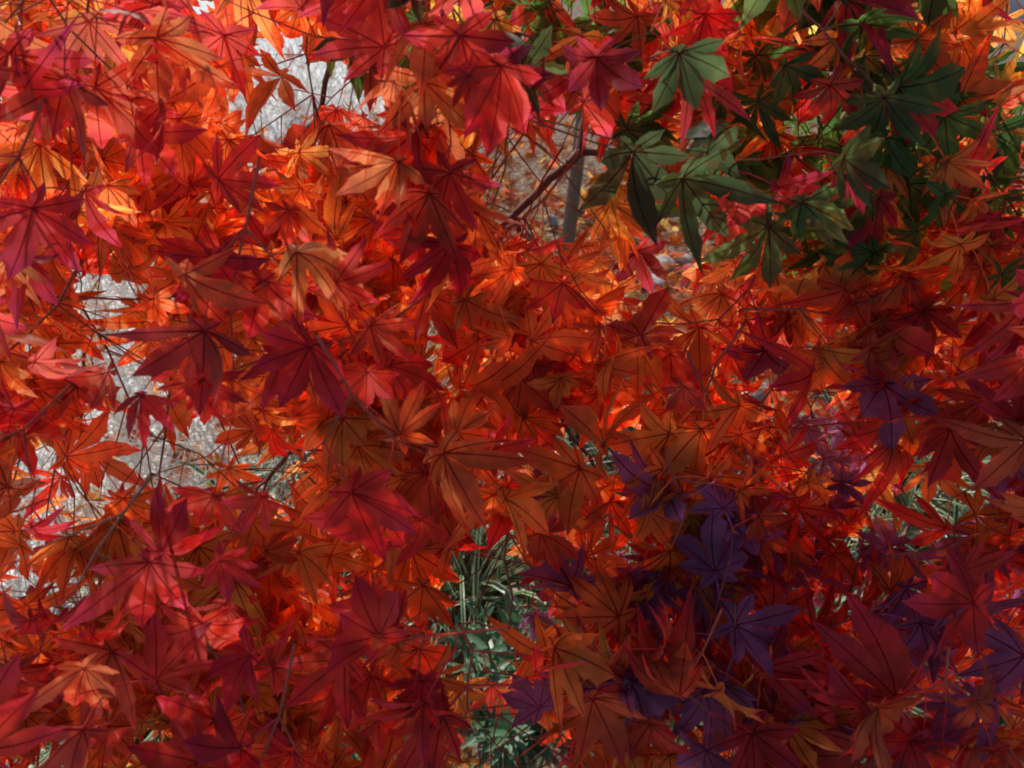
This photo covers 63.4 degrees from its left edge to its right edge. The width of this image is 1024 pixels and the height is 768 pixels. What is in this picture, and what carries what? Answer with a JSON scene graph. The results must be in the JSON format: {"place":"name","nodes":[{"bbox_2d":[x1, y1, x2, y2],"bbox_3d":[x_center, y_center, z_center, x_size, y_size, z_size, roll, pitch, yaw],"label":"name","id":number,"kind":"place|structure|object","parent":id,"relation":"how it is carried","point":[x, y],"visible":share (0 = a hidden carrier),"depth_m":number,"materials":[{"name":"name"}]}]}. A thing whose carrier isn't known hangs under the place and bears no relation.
{"place":"outdoors","nodes":[
{"label":"outdoors","id":0,"kind":"place"},
{"bbox_2d":[0,0,1023,767],"bbox_3d":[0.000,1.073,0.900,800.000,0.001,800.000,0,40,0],"label":"ground","id":1,"kind":"structure","parent":0,"point":[518,162],"depth_m":2.76,"materials":[{"name":"soil"}]},
{"bbox_2d":[0,2,620,765],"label":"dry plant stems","id":2,"kind":"object","parent":1,"relation":"on","point":[136,442],"visible":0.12,"depth_m":1.88,"materials":[{"name":"grey plant"}]},
{"bbox_2d":[0,0,1023,767],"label":"maple tree","id":3,"kind":"object","parent":1,"relation":"on","point":[374,212],"depth_m":0.58,"materials":[{"name":"red plant"}]},
{"bbox_2d":[13,237,1018,767],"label":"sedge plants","id":4,"kind":"object","parent":1,"relation":"on","point":[497,581],"visible":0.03,"depth_m":1.64,"materials":[{"name":"green plant"}]},
{"bbox_2d":[13,44,1023,767],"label":"fallen leaves","id":5,"kind":"object","parent":1,"relation":"on","point":[541,226],"visible":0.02,"depth_m":2.46,"materials":[{"name":"brown plant"}]},
{"bbox_2d":[341,588,1023,767],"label":"shrub","id":6,"kind":"object","parent":1,"relation":"on","point":[518,745],"depth_m":1.26,"materials":[{"name":"green plant"}]},
{"bbox_2d":[513,214,853,491],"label":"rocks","id":7,"kind":"object","parent":1,"relation":"on","point":[680,260],"visible":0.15,"depth_m":2.60,"materials":[{"name":"grey stone"}]},
{"bbox_2d":[1008,0,1023,23],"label":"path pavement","id":8,"kind":"structure","parent":0,"point":[1014,6],"depth_m":4.52,"materials":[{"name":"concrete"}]}
]}

